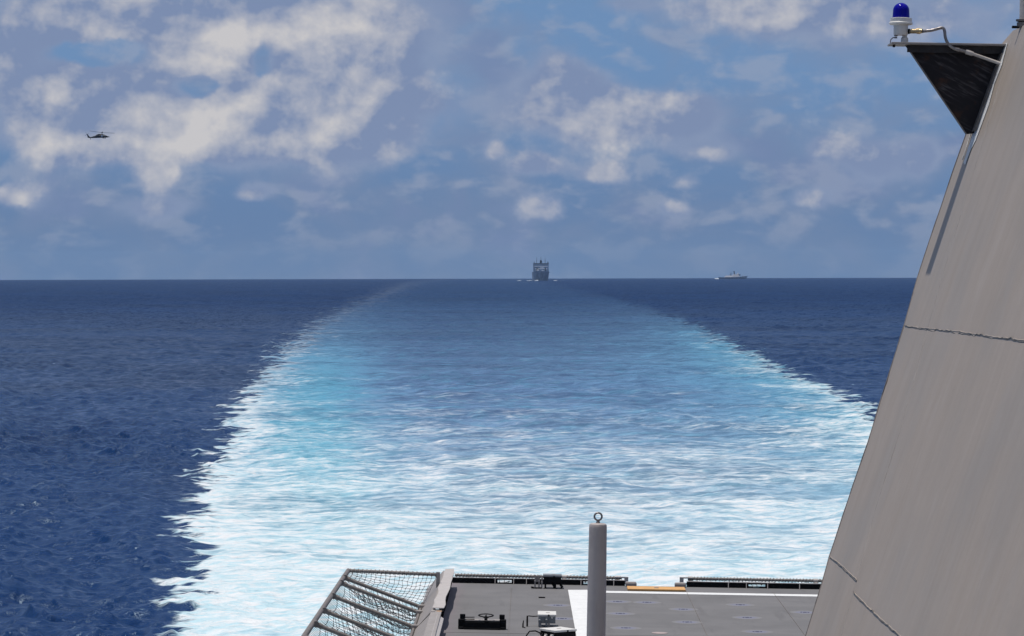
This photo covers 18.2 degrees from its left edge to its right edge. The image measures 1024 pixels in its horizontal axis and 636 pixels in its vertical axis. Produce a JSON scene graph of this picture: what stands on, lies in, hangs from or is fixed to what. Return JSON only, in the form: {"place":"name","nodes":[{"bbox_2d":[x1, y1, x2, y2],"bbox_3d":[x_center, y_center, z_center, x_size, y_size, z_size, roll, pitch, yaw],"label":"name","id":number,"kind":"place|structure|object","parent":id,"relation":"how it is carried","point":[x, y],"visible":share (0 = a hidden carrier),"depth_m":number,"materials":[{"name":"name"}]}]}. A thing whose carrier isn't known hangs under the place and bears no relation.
{"place":"outdoors","nodes":[
{"label":"outdoors","id":0,"kind":"place"},
{"bbox_2d":[86,131,108,138],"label":"helicopter","id":1,"kind":"object","parent":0,"point":[103,136],"visible":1,"depth_m":2084.52,"materials":[{"name":"paint"}]},
{"bbox_2d":[0,278,916,635],"bbox_3d":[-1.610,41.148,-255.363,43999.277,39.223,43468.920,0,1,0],"label":"sea","id":2,"kind":"structure","parent":0,"point":[228,456],"depth_m":369.66,"materials":[{"name":"liquid"}]},
{"bbox_2d":[532,260,548,280],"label":"supply ship","id":3,"kind":"object","parent":2,"relation":"on","point":[540,272],"visible":0.96,"depth_m":7632.64},
{"bbox_2d":[718,272,746,278],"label":"frigate","id":4,"kind":"object","parent":2,"relation":"on","point":[735,276],"visible":0.96,"depth_m":9789.67,"materials":[{"name":"metal"}]},
{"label":"hull","id":5,"kind":"structure","parent":2,"relation":"on","visible":0},
{"bbox_2d":[440,583,818,635],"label":"flight deck","id":6,"kind":"structure","parent":5,"relation":"on","point":[515,604],"depth_m":75.97,"materials":[{"name":"grey paint"}]},
{"bbox_2d":[413,609,443,635],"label":"bulwark","id":7,"kind":"object","parent":6,"relation":"on","point":[431,624],"visible":0.99,"depth_m":69.01,"materials":[{"name":"grey paint"}]},
{"bbox_2d":[301,568,439,635],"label":"safety net","id":8,"kind":"object","parent":7,"relation":"attached to","point":[322,610],"visible":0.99,"depth_m":72.81,"materials":[{"name":"paint"}]},
{"bbox_2d":[417,569,453,625],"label":"bulwark","id":9,"kind":"object","parent":6,"relation":"on","point":[437,597],"visible":0.89,"depth_m":75.01,"materials":[{"name":"grey paint"}]},
{"bbox_2d":[458,613,505,629],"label":"handwheel stand","id":10,"kind":"object","parent":6,"relation":"on","point":[485,623],"visible":1,"depth_m":71.17,"materials":[{"name":"black paint"}]},
{"bbox_2d":[452,577,624,585],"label":"coaming","id":11,"kind":"object","parent":6,"relation":"on","point":[527,581],"visible":0.78,"depth_m":81.68,"materials":[{"name":"black paint"}]},
{"bbox_2d":[455,573,627,583],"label":"safety net","id":12,"kind":"object","parent":11,"relation":"attached to","point":[530,576],"visible":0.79,"depth_m":82.25,"materials":[{"name":"paint"}]},
{"bbox_2d":[526,611,555,626],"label":"control cabinet","id":13,"kind":"object","parent":6,"relation":"on","point":[547,618],"visible":1,"depth_m":71.89,"materials":[{"name":"metal"}]},
{"bbox_2d":[531,574,562,588],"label":"control cabinet","id":14,"kind":"object","parent":6,"relation":"on","point":[553,579],"visible":1,"depth_m":80.60,"materials":[{"name":"black metal"}]},
{"bbox_2d":[526,627,576,635],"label":"control cabinet","id":15,"kind":"object","parent":6,"relation":"on","point":[557,631],"visible":1,"depth_m":68.78,"materials":[{"name":"white metal"}]},
{"bbox_2d":[543,604,570,606],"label":"tie down","id":16,"kind":"object","parent":6,"relation":"on","point":[558,605],"visible":1,"depth_m":76.56,"materials":[{"name":"grey metal"}]},
{"bbox_2d":[555,617,572,619],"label":"tie down","id":17,"kind":"object","parent":6,"relation":"on","point":[563,618],"visible":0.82,"depth_m":73.68,"materials":[{"name":"grey metal"}]},
{"bbox_2d":[606,600,631,602],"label":"tie down","id":18,"kind":"object","parent":6,"relation":"on","point":[615,601],"visible":0.92,"depth_m":77.68,"materials":[{"name":"grey metal"}]},
{"bbox_2d":[606,612,634,614],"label":"tie down","id":19,"kind":"object","parent":6,"relation":"on","point":[619,613],"visible":0.95,"depth_m":74.97,"materials":[{"name":"grey metal"}]},
{"bbox_2d":[610,626,641,629],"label":"tie down","id":20,"kind":"object","parent":6,"relation":"on","point":[626,628],"visible":1,"depth_m":71.91,"materials":[{"name":"grey metal"}]},
{"bbox_2d":[625,581,636,586],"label":"end block","id":21,"kind":"structure","parent":6,"relation":"on","point":[628,583],"depth_m":81.48,"materials":[{"name":"grey paint"}]},
{"bbox_2d":[632,601,660,603],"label":"tie down","id":22,"kind":"object","parent":6,"relation":"on","point":[647,602],"visible":1,"depth_m":77.60,"materials":[{"name":"grey metal"}]},
{"bbox_2d":[627,586,685,591],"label":"sill","id":23,"kind":"structure","parent":6,"relation":"on","point":[648,588],"depth_m":80.52,"materials":[{"name":"orange paint"}]},
{"bbox_2d":[675,582,685,586],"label":"end block","id":24,"kind":"structure","parent":6,"relation":"on","point":[680,584],"depth_m":81.47,"materials":[{"name":"grey paint"}]},
{"bbox_2d":[669,608,697,610],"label":"tie down","id":25,"kind":"object","parent":6,"relation":"on","point":[683,609],"visible":1,"depth_m":76.14,"materials":[{"name":"grey metal"}]},
{"bbox_2d":[672,620,702,623],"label":"tie down","id":26,"kind":"object","parent":6,"relation":"on","point":[687,622],"visible":1,"depth_m":73.35,"materials":[{"name":"grey metal"}]},
{"bbox_2d":[725,603,754,606],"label":"tie down","id":27,"kind":"object","parent":6,"relation":"on","point":[737,604],"visible":1,"depth_m":77.44,"materials":[{"name":"grey metal"}]},
{"bbox_2d":[732,616,761,618],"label":"tie down","id":28,"kind":"object","parent":6,"relation":"on","point":[745,617],"visible":1,"depth_m":74.57,"materials":[{"name":"grey metal"}]},
{"bbox_2d":[687,581,820,588],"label":"coaming","id":29,"kind":"object","parent":6,"relation":"on","point":[746,585],"visible":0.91,"depth_m":81.64,"materials":[{"name":"black paint"}]},
{"bbox_2d":[680,576,821,586],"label":"safety net","id":30,"kind":"object","parent":29,"relation":"attached to","point":[724,579],"visible":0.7,"depth_m":82.41,"materials":[{"name":"paint"}]},
{"bbox_2d":[741,630,772,633],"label":"tie down","id":31,"kind":"object","parent":6,"relation":"on","point":[757,631],"visible":1,"depth_m":71.66,"materials":[{"name":"grey metal"}]},
{"bbox_2d":[790,611,812,613],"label":"tie down","id":32,"kind":"object","parent":6,"relation":"on","point":[803,612],"visible":0.84,"depth_m":75.92,"materials":[{"name":"grey metal"}]},
{"bbox_2d":[0,0,1019,279],"label":"sky","id":33,"kind":"structure","parent":0,"point":[247,139],"materials":[{"name":"blue"}]},
{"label":"deckhouse roof","id":34,"kind":"structure","parent":0,"visible":0},
{"bbox_2d":[587,512,606,635],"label":"guard post","id":35,"kind":"object","parent":34,"relation":"on","point":[596,595],"visible":1,"depth_m":21.97,"materials":[{"name":"metal"}]},
{"bbox_2d":[805,25,1023,635],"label":"funnel","id":36,"kind":"object","parent":34,"relation":"on","point":[929,539],"visible":1,"depth_m":17.34,"materials":[{"name":"paint"}]},
{"bbox_2d":[887,42,1005,133],"bbox_3d":[2.741,-1.436,20.083,0.753,0.564,0.240,1,1,0],"label":"light bracket","id":37,"kind":"object","parent":36,"relation":"attached to","point":[961,83],"visible":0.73,"depth_m":20.06,"materials":[{"name":"black metal"}]},
{"bbox_2d":[889,3,912,42],"bbox_3d":[2.441,-1.850,20.079,0.149,0.255,0.148,1,1,0],"label":"beacon light","id":38,"kind":"object","parent":37,"relation":"on","point":[900,20],"visible":1,"depth_m":20.04,"materials":[{"name":"blue"}]},
{"bbox_2d":[909,26,1000,64],"bbox_3d":[2.772,-1.693,19.965,0.596,0.255,0.077,0,1,15],"label":"conduit","id":39,"kind":"object","parent":37,"relation":"attached to","point":[920,31],"visible":1,"depth_m":19.96,"materials":[{"name":"metal"}]},
{"bbox_2d":[1012,0,1023,28],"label":"mast foot","id":40,"kind":"object","parent":36,"relation":"on","point":[1020,21],"visible":1,"depth_m":19.53}
]}

